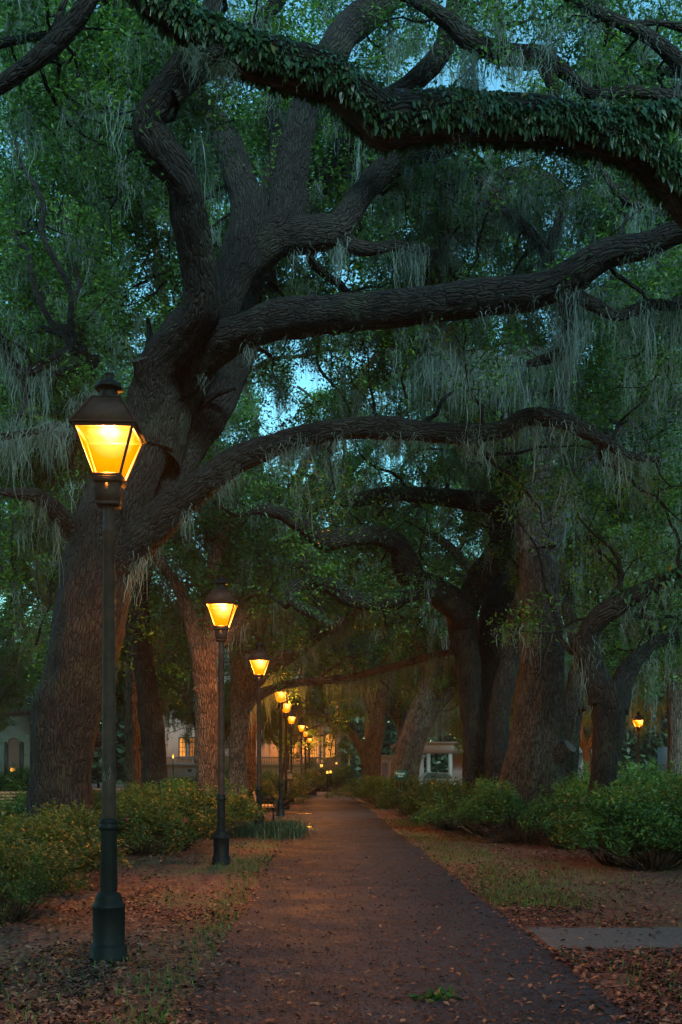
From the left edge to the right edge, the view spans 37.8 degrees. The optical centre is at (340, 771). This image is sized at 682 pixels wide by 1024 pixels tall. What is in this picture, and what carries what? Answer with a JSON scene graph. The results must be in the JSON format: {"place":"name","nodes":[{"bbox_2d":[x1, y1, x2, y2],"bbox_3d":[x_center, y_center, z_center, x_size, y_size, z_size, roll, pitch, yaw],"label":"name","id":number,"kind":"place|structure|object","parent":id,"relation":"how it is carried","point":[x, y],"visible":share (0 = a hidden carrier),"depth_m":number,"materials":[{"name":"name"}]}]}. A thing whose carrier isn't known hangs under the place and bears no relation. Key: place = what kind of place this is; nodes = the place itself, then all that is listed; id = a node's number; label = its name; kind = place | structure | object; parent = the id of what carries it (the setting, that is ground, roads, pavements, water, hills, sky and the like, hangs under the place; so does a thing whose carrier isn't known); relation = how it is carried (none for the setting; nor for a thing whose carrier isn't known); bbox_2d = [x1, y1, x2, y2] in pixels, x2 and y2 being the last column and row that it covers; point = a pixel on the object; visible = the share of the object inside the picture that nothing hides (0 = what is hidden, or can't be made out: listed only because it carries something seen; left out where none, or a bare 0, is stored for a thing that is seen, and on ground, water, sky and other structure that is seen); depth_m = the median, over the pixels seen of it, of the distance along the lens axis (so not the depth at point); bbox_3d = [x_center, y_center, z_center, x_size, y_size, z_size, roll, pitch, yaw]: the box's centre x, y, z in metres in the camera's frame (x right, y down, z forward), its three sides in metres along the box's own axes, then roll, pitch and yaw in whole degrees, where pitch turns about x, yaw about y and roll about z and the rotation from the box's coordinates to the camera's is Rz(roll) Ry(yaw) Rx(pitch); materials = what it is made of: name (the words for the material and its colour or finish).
{"place":"outdoors","nodes":[
{"label":"outdoors","id":0,"kind":"place"},
{"bbox_2d":[0,781,681,1023],"bbox_3d":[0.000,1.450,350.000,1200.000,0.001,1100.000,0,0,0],"label":"ground","id":1,"kind":"structure","parent":0,"point":[85,932],"depth_m":11.36,"materials":[{"name":"brown soil"}]},
{"bbox_2d":[0,790,25,822],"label":"azalea bush","id":2,"kind":"object","parent":1,"relation":"on","point":[19,807],"visible":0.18,"depth_m":19.84,"materials":[{"name":"green plant"}]},
{"bbox_2d":[0,790,26,803],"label":"park bench","id":3,"kind":"object","parent":1,"relation":"on","point":[7,792],"visible":0.05,"depth_m":29.65,"materials":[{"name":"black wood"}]},
{"bbox_2d":[0,762,29,797],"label":"azalea bush","id":4,"kind":"object","parent":1,"relation":"on","point":[21,772],"visible":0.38,"depth_m":50.08,"materials":[{"name":"green plant"}]},
{"bbox_2d":[0,710,30,790],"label":"grey building","id":5,"kind":"structure","parent":1,"relation":"on","point":[12,751],"depth_m":72.00,"materials":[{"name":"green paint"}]},
{"bbox_2d":[7,737,19,787],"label":"door","id":6,"kind":"structure","parent":5,"relation":"in","point":[13,747],"depth_m":71.91,"materials":[{"name":"white paint"}]},
{"bbox_2d":[0,628,37,743],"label":"background oak","id":7,"kind":"object","parent":1,"relation":"on","point":[10,693],"visible":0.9,"depth_m":50.94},
{"bbox_2d":[0,509,45,704],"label":"background oak","id":8,"kind":"object","parent":1,"relation":"on","point":[10,646],"visible":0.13,"depth_m":50.69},
{"bbox_2d":[0,553,51,724],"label":"background oak","id":9,"kind":"object","parent":1,"relation":"on","point":[41,639],"visible":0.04,"depth_m":69.34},
{"bbox_2d":[0,830,91,924],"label":"azalea bush","id":10,"kind":"object","parent":1,"relation":"on","point":[38,874],"visible":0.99,"depth_m":9.55,"materials":[{"name":"green plant"}]},
{"bbox_2d":[0,775,101,802],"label":"azalea bush","id":11,"kind":"object","parent":1,"relation":"on","point":[14,786],"visible":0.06,"depth_m":30.44,"materials":[{"name":"green plant"}]},
{"bbox_2d":[0,808,122,894],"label":"azalea bush","id":12,"kind":"object","parent":1,"relation":"on","point":[49,835],"visible":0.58,"depth_m":10.99,"materials":[{"name":"green plant"}]},
{"bbox_2d":[0,346,123,642],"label":"background oak","id":13,"kind":"object","parent":1,"relation":"on","point":[2,569],"visible":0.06,"depth_m":34.06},
{"bbox_2d":[0,798,125,843],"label":"azalea bush","id":14,"kind":"object","parent":1,"relation":"on","point":[3,818],"visible":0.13,"depth_m":15.22,"materials":[{"name":"green plant"}]},
{"bbox_2d":[0,812,133,886],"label":"azalea bush","id":15,"kind":"object","parent":1,"relation":"on","point":[97,849],"visible":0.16,"depth_m":12.08,"materials":[{"name":"green plant"}]},
{"bbox_2d":[1,490,203,794],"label":"live oak","id":16,"kind":"object","parent":1,"relation":"on","point":[132,737],"visible":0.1,"depth_m":31.83,"materials":[{"name":"green plant"}]},
{"bbox_2d":[68,372,146,963],"bbox_3d":[-1.781,-0.800,7.640,0.500,4.500,0.500,0,0,-2],"label":"street lamp","id":17,"kind":"object","parent":1,"relation":"on","point":[109,434],"visible":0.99,"depth_m":7.57,"materials":[{"name":"black metal"}]},
{"bbox_2d":[29,802,198,871],"bbox_3d":[-3.540,0.945,14.634,2.808,1.028,2.406,0,0,-1],"label":"azalea bush","id":18,"kind":"object","parent":1,"relation":"on","point":[143,831],"visible":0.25,"depth_m":14.87,"materials":[{"name":"green plant"}]},
{"bbox_2d":[1,543,253,787],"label":"background oak","id":19,"kind":"object","parent":1,"relation":"on","point":[120,702],"visible":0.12,"depth_m":65.56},
{"bbox_2d":[32,383,247,796],"bbox_3d":[-5.786,-4.807,28.162,6.608,12.664,5.056,0,0,0],"label":"live oak","id":20,"kind":"object","parent":1,"relation":"on","point":[150,718],"visible":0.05,"depth_m":26.77,"materials":[{"name":"green plant"}]},
{"bbox_2d":[98,776,188,800],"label":"azalea bush","id":21,"kind":"object","parent":1,"relation":"on","point":[156,785],"visible":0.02,"depth_m":23.91,"materials":[{"name":"green plant"}]},
{"bbox_2d":[92,790,216,855],"bbox_3d":[-3.337,0.874,17.429,2.255,1.171,2.961,0,0,-22],"label":"azalea bush","id":22,"kind":"object","parent":1,"relation":"on","point":[157,816],"visible":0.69,"depth_m":16.74,"materials":[{"name":"green plant"}]},
{"bbox_2d":[93,782,217,839],"bbox_3d":[-4.481,0.837,21.587,3.249,1.248,4.270,0,0,27],"label":"azalea bush","id":23,"kind":"object","parent":1,"relation":"on","point":[132,794],"visible":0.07,"depth_m":21.05,"materials":[{"name":"green plant"}]},
{"bbox_2d":[94,778,234,849],"bbox_3d":[-3.538,0.783,18.864,2.786,1.356,3.251,0,0,-32],"label":"azalea bush","id":24,"kind":"object","parent":1,"relation":"on","point":[203,804],"visible":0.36,"depth_m":18.37,"materials":[{"name":"green plant"}]},
{"bbox_2d":[0,0,334,755],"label":"live oak","id":25,"kind":"object","parent":1,"relation":"on","point":[40,408],"visible":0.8,"depth_m":19.05,"materials":[{"name":"green plant"}]},
{"bbox_2d":[141,775,195,794],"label":"azalea bush","id":26,"kind":"object","parent":1,"relation":"on","point":[185,778],"visible":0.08,"depth_m":59.08,"materials":[{"name":"green plant"}]},
{"bbox_2d":[0,5,339,617],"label":"tall oak","id":27,"kind":"object","parent":1,"relation":"on","point":[237,419],"visible":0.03,"depth_m":37.88,"materials":[{"name":"plant"}]},
{"bbox_2d":[120,776,271,838],"bbox_3d":[-3.197,0.775,21.490,3.699,1.373,2.550,0,0,43],"label":"azalea bush","id":28,"kind":"object","parent":1,"relation":"on","point":[237,808],"visible":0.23,"depth_m":21.01,"materials":[{"name":"green plant"}]},
{"bbox_2d":[204,576,237,864],"bbox_3d":[-1.870,-0.800,15.550,0.500,4.500,0.500,0,0,-2],"label":"street lamp","id":29,"kind":"object","parent":1,"relation":"on","point":[220,603],"visible":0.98,"depth_m":15.48,"materials":[{"name":"black metal"}]},
{"bbox_2d":[162,632,296,765],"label":"background oak","id":30,"kind":"object","parent":1,"relation":"on","point":[190,726],"visible":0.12,"depth_m":70.55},
{"bbox_2d":[127,426,335,827],"bbox_3d":[-3.046,-3.640,27.640,6.046,10.323,5.856,0,0,0],"label":"oak tree","id":31,"kind":"object","parent":1,"relation":"on","point":[201,651],"visible":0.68,"depth_m":26.48,"materials":[{"name":"green plant"}]},
{"bbox_2d":[225,797,265,824],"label":"azalea bush","id":32,"kind":"object","parent":1,"relation":"on","point":[245,808],"visible":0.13,"depth_m":26.90,"materials":[{"name":"green plant"}]},
{"bbox_2d":[163,648,340,786],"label":"cream house","id":33,"kind":"structure","parent":1,"relation":"on","point":[179,765],"depth_m":89.93,"materials":[{"name":"paint"}]},
{"bbox_2d":[177,737,186,758],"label":"window","id":34,"kind":"structure","parent":33,"relation":"in","point":[180,745],"depth_m":89.95,"materials":[{"name":"glass"}]},
{"bbox_2d":[187,737,194,758],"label":"window","id":35,"kind":"structure","parent":33,"relation":"in","point":[191,754],"depth_m":89.93,"materials":[{"name":"glass"}]},
{"bbox_2d":[325,734,335,759],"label":"window","id":36,"kind":"structure","parent":33,"relation":"in","point":[326,749],"depth_m":89.93,"materials":[{"name":"glass"}]},
{"bbox_2d":[225,766,283,787],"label":"azalea bush","id":37,"kind":"object","parent":1,"relation":"on","point":[270,774],"visible":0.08,"depth_m":60.25,"materials":[{"name":"green plant"}]},
{"bbox_2d":[248,641,269,827],"bbox_3d":[-1.917,-0.800,23.300,0.500,4.500,0.500,0,0,-2],"label":"street lamp","id":38,"kind":"object","parent":1,"relation":"on","point":[258,659],"visible":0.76,"depth_m":23.24,"materials":[{"name":"black metal"}]},
{"bbox_2d":[198,554,321,808],"bbox_3d":[-3.135,-3.228,36.628,5.057,9.554,5.378,0,0,0],"label":"oak tree","id":39,"kind":"object","parent":1,"relation":"on","point":[251,768],"visible":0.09,"depth_m":35.89,"materials":[{"name":"green plant"}]},
{"bbox_2d":[251,790,274,821],"bbox_3d":[-2.252,1.003,28.806,0.656,0.894,2.000,0,0,-4],"label":"park bench","id":40,"kind":"object","parent":1,"relation":"on","point":[271,806],"visible":0.59,"depth_m":27.96,"materials":[{"name":"brown wood"}]},
{"bbox_2d":[0,82,529,687],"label":"tall oak","id":41,"kind":"object","parent":1,"relation":"on","point":[336,414],"visible":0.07,"depth_m":43.78,"materials":[{"name":"plant"}]},
{"bbox_2d":[225,815,316,843],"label":"border grass","id":42,"kind":"structure","parent":1,"relation":"on","point":[282,829],"depth_m":22.01,"materials":[{"name":"green plant"}]},
{"bbox_2d":[192,653,357,777],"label":"background oak","id":43,"kind":"object","parent":1,"relation":"on","point":[269,731],"visible":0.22,"depth_m":73.89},
{"bbox_2d":[248,778,311,811],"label":"azalea bush","id":44,"kind":"object","parent":1,"relation":"on","point":[267,790],"visible":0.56,"depth_m":35.88,"materials":[{"name":"green plant"}]},
{"bbox_2d":[274,679,287,815],"bbox_3d":[-1.976,-0.800,32.500,0.500,4.500,0.500,0,0,-2],"label":"street lamp","id":45,"kind":"object","parent":1,"relation":"on","point":[280,807],"visible":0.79,"depth_m":32.44,"materials":[{"name":"black metal"}]},
{"bbox_2d":[282,694,291,808],"bbox_3d":[-2.113,-0.800,38.200,0.500,4.500,0.500,0,0,-2],"label":"street lamp","id":46,"kind":"object","parent":1,"relation":"on","point":[285,708],"visible":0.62,"depth_m":38.14,"materials":[{"name":"black metal"}]},
{"bbox_2d":[283,770,292,806],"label":"information post","id":47,"kind":"object","parent":1,"relation":"on","point":[289,774],"visible":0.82,"depth_m":40.41,"materials":[{"name":"paint"}]},
{"bbox_2d":[266,776,314,802],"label":"azalea bush","id":48,"kind":"object","parent":1,"relation":"on","point":[301,783],"visible":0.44,"depth_m":45.04,"materials":[{"name":"green plant"}]},
{"bbox_2d":[287,707,296,801],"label":"street lamp","id":49,"kind":"object","parent":1,"relation":"on","point":[292,716],"visible":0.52,"depth_m":47.21,"materials":[{"name":"black metal"}]},
{"bbox_2d":[268,770,327,792],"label":"azalea bush","id":50,"kind":"object","parent":1,"relation":"on","point":[311,779],"visible":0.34,"depth_m":58.40,"materials":[{"name":"green plant"}]},
{"bbox_2d":[297,717,305,796],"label":"street lamp","id":51,"kind":"object","parent":1,"relation":"on","point":[301,724],"visible":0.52,"depth_m":56.20,"materials":[{"name":"black metal"}]},
{"bbox_2d":[283,768,350,791],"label":"azalea bush","id":52,"kind":"object","parent":1,"relation":"on","point":[333,782],"visible":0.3,"depth_m":71.36,"materials":[{"name":"green plant"}]},
{"bbox_2d":[294,763,359,790],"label":"azalea bush","id":53,"kind":"object","parent":1,"relation":"on","point":[349,775],"visible":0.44,"depth_m":72.18,"materials":[{"name":"green plant"}]},
{"bbox_2d":[159,496,506,801],"bbox_3d":[0.015,-3.468,32.197,12.501,10.006,5.387,0,0,0],"label":"live oak","id":54,"kind":"object","parent":1,"relation":"on","point":[243,697],"visible":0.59,"depth_m":31.16,"materials":[{"name":"green plant"}]},
{"bbox_2d":[5,663,667,783],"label":"distant woods","id":55,"kind":"object","parent":1,"relation":"on","point":[438,763],"visible":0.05,"depth_m":118.69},
{"bbox_2d":[0,0,681,851],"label":"live oak","id":56,"kind":"object","parent":1,"relation":"on","point":[232,312],"visible":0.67,"depth_m":17.42,"materials":[{"name":"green plant"}]},
{"bbox_2d":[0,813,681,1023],"bbox_3d":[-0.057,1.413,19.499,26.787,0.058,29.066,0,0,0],"label":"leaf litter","id":57,"kind":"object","parent":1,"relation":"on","point":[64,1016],"visible":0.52,"depth_m":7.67,"materials":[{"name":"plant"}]},
{"bbox_2d":[1,818,681,1023],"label":"grass","id":58,"kind":"structure","parent":1,"relation":"on","point":[526,899],"depth_m":11.15,"materials":[{"name":"plant"}]},
{"bbox_2d":[1,858,681,1018],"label":"fallen twigs","id":59,"kind":"object","parent":1,"relation":"on","point":[321,951],"visible":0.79,"depth_m":8.70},
{"bbox_2d":[223,369,485,782],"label":"tall oak","id":60,"kind":"object","parent":1,"relation":"on","point":[413,515],"visible":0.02,"depth_m":60.99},
{"bbox_2d":[265,607,445,790],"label":"live oak","id":61,"kind":"object","parent":1,"relation":"on","point":[369,753],"visible":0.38,"depth_m":61.99,"materials":[{"name":"green plant"}]},
{"bbox_2d":[201,318,534,790],"bbox_3d":[1.137,-6.218,27.550,12.726,15.559,6.125,0,0,-34],"label":"live oak","id":62,"kind":"object","parent":1,"relation":"on","point":[458,607],"visible":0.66,"depth_m":26.61,"materials":[{"name":"green plant"}]},
{"bbox_2d":[320,774,428,808],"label":"azalea bush","id":63,"kind":"object","parent":1,"relation":"on","point":[363,790],"visible":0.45,"depth_m":39.02,"materials":[{"name":"green plant"}]},
{"bbox_2d":[338,775,411,800],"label":"azalea bush","id":64,"kind":"object","parent":1,"relation":"on","point":[356,783],"visible":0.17,"depth_m":45.70,"materials":[{"name":"green plant"}]},
{"bbox_2d":[118,0,681,229],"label":"live oak","id":65,"kind":"object","parent":1,"relation":"on","point":[376,115],"visible":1,"depth_m":9.92,"materials":[{"name":"green plant"}]},
{"bbox_2d":[394,770,406,816],"bbox_3d":[1.886,0.705,31.523,0.400,1.490,0.055,0,0,0],"label":"park sign","id":66,"kind":"object","parent":1,"relation":"on","point":[400,774],"visible":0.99,"depth_m":31.50,"materials":[{"name":"metal"}]},
{"bbox_2d":[381,755,424,780],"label":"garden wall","id":67,"kind":"structure","parent":1,"relation":"on","point":[386,760],"depth_m":86.00,"materials":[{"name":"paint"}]},
{"bbox_2d":[302,531,510,789],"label":"live oak","id":68,"kind":"object","parent":1,"relation":"on","point":[407,748],"visible":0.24,"depth_m":47.70,"materials":[{"name":"green plant"}]},
{"bbox_2d":[371,773,446,815],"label":"azalea bush","id":69,"kind":"object","parent":1,"relation":"on","point":[404,784],"visible":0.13,"depth_m":33.03,"materials":[{"name":"green plant"}]},
{"bbox_2d":[367,777,474,822],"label":"azalea bush","id":70,"kind":"object","parent":1,"relation":"on","point":[386,802],"visible":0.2,"depth_m":28.57,"materials":[{"name":"green plant"}]},
{"bbox_2d":[396,773,487,830],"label":"azalea bush","id":71,"kind":"object","parent":1,"relation":"on","point":[409,802],"visible":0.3,"depth_m":24.36,"materials":[{"name":"green plant"}]},
{"bbox_2d":[344,543,562,750],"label":"background oak","id":72,"kind":"object","parent":1,"relation":"on","point":[392,709],"visible":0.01,"depth_m":75.62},
{"bbox_2d":[411,624,514,766],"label":"background oak","id":73,"kind":"object","parent":1,"relation":"on","point":[455,730],"visible":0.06,"depth_m":61.34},
{"bbox_2d":[412,780,527,835],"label":"azalea bush","id":74,"kind":"object","parent":1,"relation":"on","point":[447,798],"visible":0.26,"depth_m":22.55,"materials":[{"name":"green plant"}]},
{"bbox_2d":[463,774,497,825],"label":"azalea bush","id":75,"kind":"object","parent":1,"relation":"on","point":[481,778],"visible":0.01,"depth_m":26.28,"materials":[{"name":"green plant"}]},
{"bbox_2d":[402,776,587,843],"bbox_3d":[3.409,0.775,19.982,3.867,1.373,2.666,0,0,41],"label":"azalea bush","id":76,"kind":"object","parent":1,"relation":"on","point":[500,803],"visible":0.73,"depth_m":20.01,"materials":[{"name":"green plant"}]},
{"bbox_2d":[311,9,681,838],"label":"live oak","id":77,"kind":"object","parent":1,"relation":"on","point":[541,751],"visible":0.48,"depth_m":21.68,"materials":[{"name":"green plant"}]},
{"bbox_2d":[318,15,681,688],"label":"tall oak","id":78,"kind":"object","parent":1,"relation":"on","point":[449,545],"visible":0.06,"depth_m":42.99,"materials":[{"name":"plant"}]},
{"bbox_2d":[423,742,591,780],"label":"white portico","id":79,"kind":"structure","parent":1,"relation":"on","point":[454,763],"depth_m":85.80,"materials":[{"name":"paint"}]},
{"bbox_2d":[360,0,681,318],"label":"live oak","id":80,"kind":"object","parent":1,"relation":"on","point":[608,76],"visible":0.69,"depth_m":17.30,"materials":[{"name":"green plant"}]},
{"bbox_2d":[446,448,637,786],"bbox_3d":[6.057,-4.028,28.176,6.530,11.105,3.563,0,0,-16],"label":"live oak","id":81,"kind":"object","parent":1,"relation":"on","point":[498,719],"visible":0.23,"depth_m":26.78,"materials":[{"name":"green plant"}]},
{"bbox_2d":[434,369,664,734],"bbox_3d":[6.815,-6.033,32.280,7.118,15.137,5.704,0,0,18],"label":"live oak","id":82,"kind":"object","parent":1,"relation":"on","point":[499,598],"visible":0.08,"depth_m":30.69,"materials":[{"name":"green plant"}]},
{"bbox_2d":[459,559,664,729],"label":"background oak","id":83,"kind":"object","parent":1,"relation":"on","point":[602,654],"depth_m":76.18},
{"bbox_2d":[538,770,589,801],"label":"azalea bush","id":84,"kind":"object","parent":1,"relation":"on","point":[570,779],"visible":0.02,"depth_m":21.24,"materials":[{"name":"green plant"}]},
{"bbox_2d":[512,778,618,848],"bbox_3d":[4.355,0.789,18.552,2.413,1.344,2.731,0,0,25],"label":"azalea bush","id":85,"kind":"object","parent":1,"relation":"on","point":[540,813],"visible":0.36,"depth_m":18.43,"materials":[{"name":"green plant"}]},
{"bbox_2d":[479,407,681,783],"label":"live oak","id":86,"kind":"object","parent":1,"relation":"on","point":[572,701],"visible":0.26,"depth_m":25.39,"materials":[{"name":"green plant"}]},
{"bbox_2d":[484,421,681,850],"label":"live oak","id":87,"kind":"object","parent":1,"relation":"on","point":[608,700],"visible":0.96,"depth_m":18.41,"materials":[{"name":"green plant"}]},
{"bbox_2d":[504,625,667,777],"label":"background oak","id":88,"kind":"object","parent":1,"relation":"on","point":[585,746],"visible":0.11,"depth_m":57.30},
{"bbox_2d":[516,348,681,775],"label":"background oak","id":89,"kind":"object","parent":1,"relation":"on","point":[674,725],"visible":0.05,"depth_m":37.52,"materials":[{"name":"plant"}]},
{"bbox_2d":[543,769,677,850],"bbox_3d":[5.993,0.694,18.183,4.035,1.538,2.782,0,0,42],"label":"azalea bush","id":90,"kind":"object","parent":1,"relation":"on","point":[649,777],"visible":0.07,"depth_m":18.36,"materials":[{"name":"green plant"}]},
{"bbox_2d":[544,773,681,871],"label":"azalea bush","id":91,"kind":"object","parent":1,"relation":"on","point":[636,813],"visible":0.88,"depth_m":14.40,"materials":[{"name":"green plant"}]},
{"bbox_2d":[549,783,681,866],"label":"azalea bush","id":92,"kind":"object","parent":1,"relation":"on","point":[606,862],"visible":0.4,"depth_m":14.80,"materials":[{"name":"green plant"}]},
{"bbox_2d":[577,759,666,785],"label":"azalea bush","id":93,"kind":"object","parent":1,"relation":"on","point":[584,767],"visible":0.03,"depth_m":36.25,"materials":[{"name":"green plant"}]},
{"bbox_2d":[562,770,681,839],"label":"azalea bush","id":94,"kind":"object","parent":1,"relation":"on","point":[678,778],"visible":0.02,"depth_m":19.86,"materials":[{"name":"green plant"}]},
{"bbox_2d":[582,773,681,860],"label":"azalea bush","id":95,"kind":"object","parent":1,"relation":"on","point":[679,857],"visible":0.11,"depth_m":15.64,"materials":[{"name":"green plant"}]},
{"bbox_2d":[632,711,643,768],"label":"street lamp","id":96,"kind":"object","parent":1,"relation":"on","point":[638,719],"visible":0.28,"depth_m":50.32,"materials":[{"name":"black metal"}]},
{"bbox_2d":[616,758,681,790],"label":"azalea bush","id":97,"kind":"object","parent":1,"relation":"on","point":[652,770],"visible":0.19,"depth_m":33.34,"materials":[{"name":"green plant"}]},
{"bbox_2d":[0,0,681,741],"label":"sky","id":98,"kind":"structure","parent":0,"point":[302,383],"materials":[{"name":"blue"}]},
{"bbox_2d":[182,795,644,1023],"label":"path","id":99,"kind":"structure","parent":0,"point":[331,813],"depth_m":8.32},
{"bbox_2d":[183,826,639,1023],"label":"path debris","id":100,"kind":"object","parent":99,"relation":"on","point":[402,1011],"visible":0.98,"depth_m":6.92,"materials":[{"name":"brown plant"}]},
{"bbox_2d":[405,985,461,1002],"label":"fallen sprig","id":101,"kind":"object","parent":99,"relation":"on","point":[432,995],"visible":0.94,"depth_m":6.27,"materials":[{"name":"green plant"}]},
{"bbox_2d":[458,962,489,1019],"bbox_3d":[0.874,1.435,6.607,0.043,0.001,1.784,0,0,1],"label":"path crack","id":102,"kind":"object","parent":99,"relation":"on","point":[473,992],"visible":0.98,"depth_m":6.46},
{"bbox_2d":[527,927,681,967],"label":"side path","id":103,"kind":"structure","parent":0,"point":[669,937],"depth_m":8.59,"materials":[{"name":"grey concrete"}]},
{"bbox_2d":[657,747,666,774],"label":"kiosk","id":104,"kind":"object","parent":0,"point":[662,754],"visible":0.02,"depth_m":82.67,"materials":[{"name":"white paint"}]},
{"label":"street","id":105,"kind":"structure","parent":0,"visible":0},
{"bbox_2d":[419,772,461,786],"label":"parked car","id":106,"kind":"object","parent":105,"relation":"on","point":[427,775],"visible":0.15,"depth_m":80.13,"materials":[{"name":"grey paint"}]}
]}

